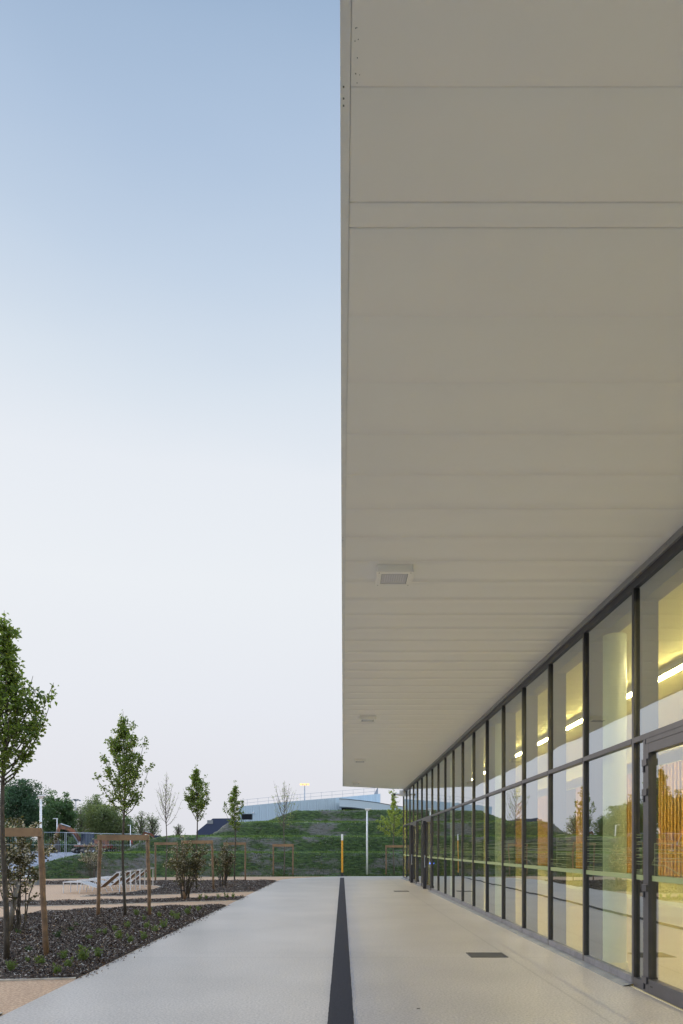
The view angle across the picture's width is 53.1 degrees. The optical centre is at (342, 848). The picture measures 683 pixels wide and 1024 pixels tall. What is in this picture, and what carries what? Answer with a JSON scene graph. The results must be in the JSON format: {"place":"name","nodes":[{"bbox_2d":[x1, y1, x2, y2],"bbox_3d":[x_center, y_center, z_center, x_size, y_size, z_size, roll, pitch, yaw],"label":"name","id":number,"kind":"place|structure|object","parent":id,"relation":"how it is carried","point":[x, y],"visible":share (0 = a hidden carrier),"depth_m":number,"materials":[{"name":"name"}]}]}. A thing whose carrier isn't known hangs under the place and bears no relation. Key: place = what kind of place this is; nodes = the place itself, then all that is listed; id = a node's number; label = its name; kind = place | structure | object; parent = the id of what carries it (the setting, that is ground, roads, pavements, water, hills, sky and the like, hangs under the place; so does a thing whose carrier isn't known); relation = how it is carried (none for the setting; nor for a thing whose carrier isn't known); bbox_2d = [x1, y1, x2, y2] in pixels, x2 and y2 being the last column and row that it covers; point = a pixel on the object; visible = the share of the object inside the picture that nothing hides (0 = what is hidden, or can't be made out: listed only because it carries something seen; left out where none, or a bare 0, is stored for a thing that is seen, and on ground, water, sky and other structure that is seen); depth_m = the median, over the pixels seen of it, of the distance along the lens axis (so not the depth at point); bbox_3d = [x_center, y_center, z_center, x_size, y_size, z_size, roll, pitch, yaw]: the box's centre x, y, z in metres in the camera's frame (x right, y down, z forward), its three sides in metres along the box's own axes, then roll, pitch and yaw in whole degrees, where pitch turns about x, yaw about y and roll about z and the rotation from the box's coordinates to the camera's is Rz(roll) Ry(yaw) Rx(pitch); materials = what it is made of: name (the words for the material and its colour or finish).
{"place":"outdoors","nodes":[
{"label":"outdoors","id":0,"kind":"place"},
{"bbox_2d":[0,896,243,905],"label":"planting bed","id":1,"kind":"object","parent":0,"point":[117,901],"visible":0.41,"depth_m":20.68,"materials":[{"name":"soil"}]},
{"bbox_2d":[163,832,211,899],"bbox_3d":[-4.962,0.539,21.722,1.229,2.131,1.776,0,0,-42],"label":"shrub","id":2,"kind":"object","parent":1,"relation":"on","point":[184,865],"visible":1,"depth_m":21.55,"materials":[{"name":"green plant"}]},
{"bbox_2d":[1,880,274,895],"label":"planting bed","id":3,"kind":"object","parent":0,"point":[231,890],"visible":0.24,"depth_m":28.17,"materials":[{"name":"soil"}]},
{"bbox_2d":[38,795,45,827],"bbox_3d":[-13.848,-0.445,31.500,0.305,4.090,0.240,0,0,0],"label":"street lamp","id":4,"kind":"object","parent":3,"relation":"on","point":[40,797],"visible":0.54,"depth_m":31.45,"materials":[{"name":"metal"}]},
{"bbox_2d":[0,879,277,1012],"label":"bark mulch","id":5,"kind":"object","parent":3,"relation":"on","point":[86,926],"visible":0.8,"depth_m":13.85,"materials":[{"name":"black"}]},
{"bbox_2d":[4,959,17,970],"bbox_3d":[-4.319,1.518,8.902,0.153,0.146,0.144,0,0,-37],"label":"plant","id":6,"kind":"object","parent":5,"relation":"on","point":[12,967],"visible":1,"depth_m":8.90,"materials":[{"name":"plant"}]},
{"bbox_2d":[9,881,19,929],"bbox_3d":[-6.280,1.125,13.023,0.265,1.026,0.106,0,0,-19],"label":"stake","id":7,"kind":"object","parent":5,"relation":"on","point":[12,909],"visible":0.68,"depth_m":13.00,"materials":[{"name":"brown wood"}]},
{"bbox_2d":[5,828,48,955],"bbox_3d":[-4.995,0.661,10.131,1.280,1.942,0.125,0,0,0],"label":"tree guard","id":8,"kind":"object","parent":5,"relation":"on","point":[25,832],"visible":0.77,"depth_m":10.11,"materials":[{"name":"brown wood"}]},
{"bbox_2d":[0,613,58,959],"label":"tree","id":9,"kind":"object","parent":5,"relation":"on","point":[14,728],"visible":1,"depth_m":9.81,"materials":[{"name":"green plant"}]},
{"bbox_2d":[0,816,60,929],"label":"shrub","id":10,"kind":"object","parent":5,"relation":"on","point":[20,856],"visible":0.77,"depth_m":13.29,"materials":[{"name":"leaves"},{"name":"bark"}]},
{"bbox_2d":[34,956,45,964],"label":"plant","id":11,"kind":"object","parent":5,"relation":"on","point":[41,961],"visible":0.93,"depth_m":9.29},
{"bbox_2d":[53,962,61,974],"bbox_3d":[-3.590,1.510,8.604,0.140,0.162,0.114,0,0,31],"label":"plant","id":12,"kind":"object","parent":5,"relation":"on","point":[56,969],"visible":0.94,"depth_m":8.59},
{"bbox_2d":[57,950,68,958],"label":"plant","id":13,"kind":"object","parent":5,"relation":"on","point":[64,954],"visible":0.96,"depth_m":9.81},
{"bbox_2d":[63,956,73,966],"bbox_3d":[-3.638,1.509,9.083,0.140,0.163,0.115,0,0,-12],"label":"plant","id":14,"kind":"object","parent":5,"relation":"on","point":[68,962],"visible":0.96,"depth_m":9.08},
{"bbox_2d":[75,944,90,960],"bbox_3d":[-3.688,1.489,9.722,0.202,0.264,0.235,0,0,-6],"label":"plant","id":15,"kind":"object","parent":5,"relation":"on","point":[82,955],"visible":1,"depth_m":9.70,"materials":[{"name":"plant"}]},
{"bbox_2d":[93,946,103,956],"bbox_3d":[-3.567,1.510,9.999,0.160,0.163,0.170,0,0,-34],"label":"plant","id":16,"kind":"object","parent":5,"relation":"on","point":[98,952],"visible":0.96,"depth_m":9.98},
{"bbox_2d":[114,930,123,938],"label":"plant","id":17,"kind":"object","parent":5,"relation":"on","point":[119,934],"visible":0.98,"depth_m":12.02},
{"bbox_2d":[92,709,154,914],"bbox_3d":[-5.163,-0.860,16.236,1.324,4.924,1.152,0,0,37],"label":"tree","id":18,"kind":"object","parent":5,"relation":"on","point":[128,783],"visible":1,"depth_m":16.17,"materials":[{"name":"green plant"}]},
{"bbox_2d":[96,835,151,915],"bbox_3d":[-5.176,0.651,16.180,1.312,1.962,0.125,0,0,0],"label":"tree guard","id":19,"kind":"object","parent":5,"relation":"on","point":[100,838],"visible":0.94,"depth_m":16.16,"materials":[{"name":"brown wood"}]},
{"bbox_2d":[183,765,210,888],"bbox_3d":[-5.729,-0.874,26.905,1.207,4.952,1.318,0,0,0],"label":"tree","id":20,"kind":"object","parent":3,"relation":"on","point":[194,799],"visible":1,"depth_m":26.90,"materials":[{"name":"green plant"}]},
{"bbox_2d":[181,840,214,888],"bbox_3d":[-5.657,0.651,26.781,1.299,1.961,0.125,0,0,0],"label":"tree guard","id":21,"kind":"object","parent":3,"relation":"on","point":[202,842],"visible":0.62,"depth_m":26.72,"materials":[{"name":"brown wood"}]},
{"bbox_2d":[208,842,236,885],"bbox_3d":[-5.092,0.646,29.366,1.246,1.917,1.263,0,0,-29],"label":"shrub","id":22,"kind":"object","parent":3,"relation":"on","point":[227,863],"visible":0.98,"depth_m":29.29,"materials":[{"name":"green plant"}]},
{"bbox_2d":[0,877,306,1016],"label":"path","id":23,"kind":"structure","parent":0,"point":[14,995],"depth_m":20.42,"materials":[{"name":"beige stone"}]},
{"bbox_2d":[78,838,107,877],"bbox_3d":[-13.458,0.513,36.966,1.437,2.181,1.458,0,0,0],"label":"shrub","id":24,"kind":"object","parent":23,"relation":"on","point":[88,860],"visible":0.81,"depth_m":36.83,"materials":[{"name":"green plant"}]},
{"bbox_2d":[63,871,126,892],"bbox_3d":[-8.987,1.211,24.880,2.115,0.795,0.692,0,0,0],"label":"sun lounger","id":25,"kind":"object","parent":23,"relation":"on","point":[110,879],"visible":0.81,"depth_m":24.73,"materials":[{"name":"white paint"}]},
{"bbox_2d":[77,870,136,890],"bbox_3d":[-9.057,1.211,26.350,2.115,0.795,0.692,0,0,0],"label":"sun lounger","id":26,"kind":"object","parent":23,"relation":"on","point":[128,872],"visible":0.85,"depth_m":26.16,"materials":[{"name":"plastic"}]},
{"bbox_2d":[89,869,145,888],"bbox_3d":[-9.127,1.211,27.820,2.115,0.795,0.692,0,0,0],"label":"sun lounger","id":27,"kind":"object","parent":23,"relation":"on","point":[133,875],"visible":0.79,"depth_m":27.65,"materials":[{"name":"plastic"}]},
{"bbox_2d":[101,868,153,886],"bbox_3d":[-9.197,1.211,29.290,2.115,0.795,0.692,0,0,0],"label":"sun lounger","id":28,"kind":"object","parent":23,"relation":"on","point":[141,875],"visible":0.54,"depth_m":29.20,"materials":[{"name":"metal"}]},
{"bbox_2d":[154,842,177,879],"bbox_3d":[-8.935,0.651,34.681,1.200,1.961,0.125,0,0,0],"label":"tree guard","id":29,"kind":"object","parent":23,"relation":"on","point":[164,843],"visible":0.66,"depth_m":34.62,"materials":[{"name":"brown wood"}]},
{"bbox_2d":[155,773,179,879],"bbox_3d":[-8.812,-1.175,34.746,1.313,5.551,1.608,0,0,-36],"label":"tree","id":30,"kind":"object","parent":23,"relation":"on","point":[166,788],"visible":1,"depth_m":34.68,"materials":[{"name":"grey plant"}]},
{"bbox_2d":[223,780,243,879],"bbox_3d":[-5.491,-0.952,34.771,1.050,5.105,1.225,0,0,12],"label":"tree","id":31,"kind":"object","parent":23,"relation":"on","point":[233,798],"visible":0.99,"depth_m":34.63,"materials":[{"name":"green plant"}]},
{"bbox_2d":[223,842,245,879],"bbox_3d":[-5.464,0.650,34.780,1.150,1.960,0.125,0,0,0],"label":"tree guard","id":32,"kind":"object","parent":23,"relation":"on","point":[237,843],"visible":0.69,"depth_m":34.76,"materials":[{"name":"brown wood"}]},
{"bbox_2d":[0,809,402,878],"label":"mound","id":33,"kind":"object","parent":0,"point":[303,845],"visible":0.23,"depth_m":44.63,"materials":[{"name":"plant"}]},
{"bbox_2d":[10,832,139,866],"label":"site fence","id":34,"kind":"object","parent":33,"relation":"on","point":[66,840],"visible":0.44,"depth_m":50.00,"materials":[{"name":"grey"}]},
{"bbox_2d":[272,844,293,875],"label":"tree guard","id":35,"kind":"object","parent":33,"relation":"on","point":[282,845],"visible":1,"depth_m":40.01,"materials":[{"name":"brown wood"}]},
{"bbox_2d":[272,783,297,875],"bbox_3d":[-3.328,-1.224,40.116,1.639,5.652,1.775,0,0,0],"label":"tree","id":36,"kind":"object","parent":33,"relation":"on","point":[284,801],"visible":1,"depth_m":39.98,"materials":[{"name":"grey plant"}]},
{"bbox_2d":[365,808,371,874],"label":"street lamp","id":37,"kind":"object","parent":33,"relation":"on","point":[367,809],"visible":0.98,"depth_m":40.86,"materials":[{"name":"metal"}]},
{"bbox_2d":[375,790,402,874],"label":"tree","id":38,"kind":"object","parent":33,"relation":"on","point":[396,822],"visible":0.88,"depth_m":40.93,"materials":[{"name":"green plant"}]},
{"bbox_2d":[385,845,402,874],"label":"tree guard","id":39,"kind":"object","parent":33,"relation":"on","point":[393,846],"visible":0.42,"depth_m":40.92,"materials":[{"name":"brown wood"}]},
{"bbox_2d":[0,0,402,846],"label":"sky","id":40,"kind":"structure","parent":0,"point":[171,533],"materials":[{"name":"blue"}]},
{"bbox_2d":[0,876,682,1023],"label":"paving","id":41,"kind":"structure","parent":0,"point":[265,955],"depth_m":8.70,"materials":[{"name":"concrete"}]},
{"bbox_2d":[327,878,353,1023],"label":"pavement strip","id":42,"kind":"object","parent":41,"relation":"on","point":[340,1007],"visible":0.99,"depth_m":8.61,"materials":[{"name":"asphalt"}]},
{"bbox_2d":[341,834,342,875],"bbox_3d":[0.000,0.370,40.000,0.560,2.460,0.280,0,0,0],"label":"marker post","id":43,"kind":"object","parent":41,"relation":"on","point":[341,854],"visible":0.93,"depth_m":39.95,"materials":[{"name":"yellow metal"}]},
{"bbox_2d":[466,952,507,956],"bbox_3d":[2.175,1.601,10.280,0.550,0.018,0.440,0,0,0],"label":"drain cover","id":44,"kind":"object","parent":41,"relation":"on","point":[485,954],"visible":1,"depth_m":10.30,"materials":[{"name":"grey"}]},
{"bbox_2d":[340,0,682,1010],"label":"building","id":45,"kind":"structure","parent":0,"point":[512,328],"depth_m":5.57,"materials":[{"name":"grey"}]},
{"bbox_2d":[354,759,365,762],"bbox_3d":[0.636,-3.156,24.450,0.414,0.094,0.414,0,0,0],"label":"canopy light","id":46,"kind":"object","parent":45,"relation":"attached to","point":[359,760],"visible":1,"depth_m":24.29,"materials":[{"name":"white"}]},
{"bbox_2d":[359,716,375,721],"bbox_3d":[0.618,-3.156,16.600,0.414,0.094,0.414,0,0,0],"label":"canopy light","id":47,"kind":"object","parent":45,"relation":"attached to","point":[367,718],"visible":1,"depth_m":16.43,"materials":[{"name":"white"}]},
{"bbox_2d":[375,564,413,585],"bbox_3d":[0.597,-3.156,7.880,0.414,0.094,0.414,0,0,0],"label":"canopy light","id":48,"kind":"object","parent":45,"relation":"attached to","point":[394,574],"visible":1,"depth_m":7.76,"materials":[{"name":"white"}]},
{"bbox_2d":[403,826,405,876],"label":"window pane","id":49,"kind":"structure","parent":45,"relation":"in","point":[404,854],"depth_m":36.46,"materials":[{"name":"green"}]},
{"bbox_2d":[404,792,405,824],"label":"window pane","id":50,"kind":"structure","parent":45,"relation":"in","point":[405,792],"depth_m":36.52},
{"bbox_2d":[407,789,408,823],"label":"window pane","id":51,"kind":"structure","parent":45,"relation":"in","point":[408,789],"depth_m":34.98,"materials":[{"name":"glass"}]},
{"bbox_2d":[407,825,408,877],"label":"window pane","id":52,"kind":"structure","parent":45,"relation":"in","point":[407,825],"depth_m":34.92,"materials":[{"name":"green"}]},
{"bbox_2d":[410,786,412,822],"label":"window pane","id":53,"kind":"structure","parent":45,"relation":"in","point":[411,789],"depth_m":33.32,"materials":[{"name":"glass"}]},
{"bbox_2d":[409,822,416,883],"bbox_3d":[3.329,0.188,32.405,0.220,2.825,3.209,0,0,0],"label":"door","id":54,"kind":"structure","parent":45,"relation":"in","point":[413,827],"depth_m":32.18,"materials":[{"name":"green"}]},
{"bbox_2d":[414,783,416,820],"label":"window pane","id":55,"kind":"structure","parent":45,"relation":"in","point":[415,785],"depth_m":31.60,"materials":[{"name":"glass"}]},
{"bbox_2d":[417,821,420,882],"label":"window pane","id":56,"kind":"structure","parent":45,"relation":"in","point":[419,822],"depth_m":30.03,"materials":[{"name":"green"}]},
{"bbox_2d":[418,779,420,819],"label":"window pane","id":57,"kind":"structure","parent":45,"relation":"in","point":[419,782],"depth_m":30.03,"materials":[{"name":"glass"}]},
{"bbox_2d":[422,775,425,817],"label":"window pane","id":58,"kind":"structure","parent":45,"relation":"in","point":[423,778],"depth_m":28.27,"materials":[{"name":"glass"}]},
{"bbox_2d":[421,817,430,889],"bbox_3d":[3.351,0.188,27.516,0.220,2.825,3.209,0,0,0],"label":"door","id":59,"kind":"structure","parent":45,"relation":"in","point":[426,823],"depth_m":27.29,"materials":[{"name":"green"}]},
{"bbox_2d":[427,771,430,815],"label":"window pane","id":60,"kind":"structure","parent":45,"relation":"in","point":[429,773],"depth_m":26.69,"materials":[{"name":"glass"}]},
{"bbox_2d":[432,765,436,813],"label":"window pane","id":61,"kind":"structure","parent":45,"relation":"in","point":[434,771],"depth_m":25.27,"materials":[{"name":"glass"}]},
{"bbox_2d":[432,815,436,889],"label":"window pane","id":62,"kind":"structure","parent":45,"relation":"in","point":[434,819],"depth_m":25.27,"materials":[{"name":"green"}]},
{"bbox_2d":[438,759,443,811],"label":"window pane","id":63,"kind":"structure","parent":45,"relation":"in","point":[441,765],"depth_m":23.50,"materials":[{"name":"glass"}]},
{"bbox_2d":[438,813,443,892],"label":"window pane","id":64,"kind":"structure","parent":45,"relation":"in","point":[440,816],"depth_m":23.50,"materials":[{"name":"green"}]},
{"bbox_2d":[445,752,451,809],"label":"window pane","id":65,"kind":"structure","parent":45,"relation":"in","point":[448,760],"depth_m":21.96,"materials":[{"name":"glass"}]},
{"bbox_2d":[445,810,451,895],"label":"window pane","id":66,"kind":"structure","parent":45,"relation":"in","point":[448,815],"depth_m":21.96,"materials":[{"name":"green"}]},
{"bbox_2d":[453,807,460,899],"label":"window pane","id":67,"kind":"structure","parent":45,"relation":"in","point":[457,811],"depth_m":20.24,"materials":[{"name":"green"}]},
{"bbox_2d":[454,744,460,805],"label":"window pane","id":68,"kind":"structure","parent":45,"relation":"in","point":[457,752],"depth_m":20.24,"materials":[{"name":"glass"}]},
{"bbox_2d":[463,734,471,802],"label":"window pane","id":69,"kind":"structure","parent":45,"relation":"in","point":[467,744],"depth_m":18.63,"materials":[{"name":"glass"}]},
{"bbox_2d":[463,803,471,904],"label":"window pane","id":70,"kind":"structure","parent":45,"relation":"in","point":[467,809],"depth_m":18.63,"materials":[{"name":"green"}]},
{"bbox_2d":[474,723,484,798],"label":"window pane","id":71,"kind":"structure","parent":45,"relation":"in","point":[479,735],"depth_m":17.00,"materials":[{"name":"glass"}]},
{"bbox_2d":[474,798,484,910],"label":"window pane","id":72,"kind":"structure","parent":45,"relation":"in","point":[479,805],"depth_m":17.00,"materials":[{"name":"green"}]},
{"bbox_2d":[487,709,500,793],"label":"window pane","id":73,"kind":"structure","parent":45,"relation":"in","point":[493,723],"depth_m":15.33,"materials":[{"name":"glass"}]},
{"bbox_2d":[487,792,500,917],"bbox_3d":[3.420,0.130,15.285,0.020,2.710,1.590,0,0,0],"label":"window pane","id":74,"kind":"structure","parent":45,"relation":"in","point":[493,801],"depth_m":15.33,"materials":[{"name":"green"}]},
{"bbox_2d":[503,785,521,926],"bbox_3d":[3.420,0.130,13.655,0.020,2.710,1.590,0,0,0],"label":"window pane","id":75,"kind":"structure","parent":45,"relation":"in","point":[512,864],"depth_m":13.63,"materials":[{"name":"green"}]},
{"bbox_2d":[504,690,521,786],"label":"window pane","id":76,"kind":"structure","parent":45,"relation":"in","point":[512,709],"depth_m":13.63,"materials":[{"name":"glass"}]},
{"bbox_2d":[524,667,547,778],"bbox_3d":[3.424,-2.156,12.025,0.012,1.747,1.590,0,0,0],"label":"window pane","id":77,"kind":"structure","parent":45,"relation":"in","point":[536,692],"depth_m":12.01,"materials":[{"name":"glass"}]},
{"bbox_2d":[524,775,547,937],"bbox_3d":[3.420,0.130,12.025,0.020,2.710,1.590,0,0,0],"label":"window pane","id":78,"kind":"structure","parent":45,"relation":"in","point":[535,791],"depth_m":12.01,"materials":[{"name":"green"}]},
{"bbox_2d":[550,763,582,952],"bbox_3d":[3.420,0.130,10.395,0.020,2.710,1.590,0,0,0],"label":"window pane","id":79,"kind":"structure","parent":45,"relation":"in","point":[566,868],"depth_m":10.36,"materials":[{"name":"green"}]},
{"bbox_2d":[551,636,582,768],"bbox_3d":[3.424,-2.156,10.395,0.012,1.747,1.590,0,0,0],"label":"window pane","id":80,"kind":"structure","parent":45,"relation":"in","point":[567,670],"depth_m":10.36,"materials":[{"name":"glass"}]},
{"bbox_2d":[586,593,631,755],"bbox_3d":[3.424,-2.156,8.765,0.012,1.747,1.590,0,0,0],"label":"window pane","id":81,"kind":"structure","parent":45,"relation":"in","point":[609,642],"depth_m":8.73,"materials":[{"name":"glass"}]},
{"bbox_2d":[586,747,631,972],"bbox_3d":[3.420,0.130,8.765,0.020,2.710,1.590,0,0,0],"label":"window pane","id":82,"kind":"structure","parent":45,"relation":"in","point":[605,774],"depth_m":8.83,"materials":[{"name":"green"}]},
{"bbox_2d":[637,582,643,630],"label":"window pane","id":83,"kind":"structure","parent":45,"relation":"in","point":[639,589],"depth_m":7.85,"materials":[{"name":"glass"}]},
{"bbox_2d":[630,657,682,696],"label":"ceiling light","id":84,"kind":"object","parent":45,"relation":"attached to","point":[676,666],"depth_m":10.74,"materials":[{"name":"beige"}]},
{"bbox_2d":[634,726,682,1008],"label":"door","id":85,"kind":"structure","parent":45,"relation":"in","point":[648,982],"depth_m":7.51,"materials":[{"name":"grey"}]},
{"bbox_3d":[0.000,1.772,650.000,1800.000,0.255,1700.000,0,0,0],"label":"ground","id":86,"kind":"structure","parent":0,"visible":0},
{"bbox_2d":[0,825,35,850],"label":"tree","id":87,"kind":"object","parent":86,"relation":"on","point":[12,839],"visible":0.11,"depth_m":79.08,"materials":[{"name":"green plant"}]},
{"bbox_2d":[59,792,78,842],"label":"tree","id":88,"kind":"object","parent":86,"relation":"on","point":[70,816],"visible":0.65,"depth_m":97.48,"materials":[{"name":"green plant"}]},
{"bbox_2d":[0,885,253,1014],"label":"kerb","id":89,"kind":"structure","parent":86,"relation":"on","point":[63,978],"depth_m":19.60,"materials":[{"name":"concrete"}]},
{"bbox_2d":[144,812,161,837],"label":"tree","id":90,"kind":"object","parent":86,"relation":"on","point":[152,823],"visible":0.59,"depth_m":111.77,"materials":[{"name":"green plant"}]},
{"bbox_2d":[171,823,185,835],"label":"tree","id":91,"kind":"object","parent":86,"relation":"on","point":[178,830],"visible":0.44,"depth_m":114.78,"materials":[{"name":"grey plant"}]},
{"bbox_2d":[239,788,402,821],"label":"hall","id":92,"kind":"structure","parent":86,"relation":"on","point":[263,812],"depth_m":100.00,"materials":[{"name":"white"}]},
{"bbox_2d":[242,814,251,818],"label":"window","id":93,"kind":"structure","parent":92,"relation":"in","point":[244,816],"depth_m":99.88,"materials":[{"name":"black"}]},
{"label":"railway bank","id":94,"kind":"structure","parent":86,"relation":"on","visible":0},
{"bbox_2d":[0,778,56,849],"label":"tree","id":95,"kind":"object","parent":94,"relation":"on","point":[20,800],"visible":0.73,"depth_m":86.90,"materials":[{"name":"green plant"}]},
{"bbox_2d":[25,839,47,851],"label":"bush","id":96,"kind":"object","parent":94,"relation":"on","point":[35,844],"visible":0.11,"depth_m":102.82,"materials":[{"name":"green plant"}]},
{"bbox_2d":[38,790,68,844],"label":"tree","id":97,"kind":"object","parent":94,"relation":"on","point":[56,805],"visible":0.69,"depth_m":95.33,"materials":[{"name":"green plant"}]},
{"bbox_2d":[46,834,96,851],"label":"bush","id":98,"kind":"object","parent":94,"relation":"on","point":[71,843],"visible":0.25,"depth_m":90.85,"materials":[{"name":"green plant"}]},
{"bbox_2d":[50,823,108,853],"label":"excavator","id":99,"kind":"object","parent":94,"relation":"on","point":[81,840],"visible":0.69,"depth_m":63.07,"materials":[{"name":"orange metal"}]},
{"bbox_2d":[73,804,89,833],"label":"tree","id":100,"kind":"object","parent":94,"relation":"on","point":[79,824],"visible":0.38,"depth_m":104.62,"materials":[{"name":"green plant"}]},
{"bbox_2d":[78,794,106,829],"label":"tree","id":101,"kind":"object","parent":94,"relation":"on","point":[95,801],"visible":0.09,"depth_m":107.38,"materials":[{"name":"green plant"}]},
{"bbox_2d":[72,834,128,851],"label":"bush","id":102,"kind":"object","parent":94,"relation":"on","point":[119,844],"visible":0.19,"depth_m":93.92,"materials":[{"name":"green plant"}]},
{"bbox_2d":[76,804,141,851],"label":"tree","id":103,"kind":"object","parent":94,"relation":"on","point":[107,819],"visible":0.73,"depth_m":96.58,"materials":[{"name":"green plant"}]},
{"bbox_2d":[102,840,132,851],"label":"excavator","id":104,"kind":"object","parent":94,"relation":"on","point":[109,850],"visible":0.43,"depth_m":94.40,"materials":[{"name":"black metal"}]},
{"bbox_2d":[119,816,136,834],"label":"tree","id":105,"kind":"object","parent":94,"relation":"on","point":[132,832],"visible":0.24,"depth_m":99.62,"materials":[{"name":"green plant"}]},
{"bbox_2d":[133,811,150,834],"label":"tree","id":106,"kind":"object","parent":94,"relation":"on","point":[140,831],"visible":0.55,"depth_m":109.74,"materials":[{"name":"green plant"}]},
{"bbox_2d":[140,831,160,841],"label":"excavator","id":107,"kind":"object","parent":94,"relation":"on","point":[152,835],"visible":0.3,"depth_m":89.97,"materials":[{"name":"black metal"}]},
{"bbox_2d":[196,818,236,834],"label":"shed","id":108,"kind":"structure","parent":94,"relation":"on","point":[212,826],"depth_m":72.00,"materials":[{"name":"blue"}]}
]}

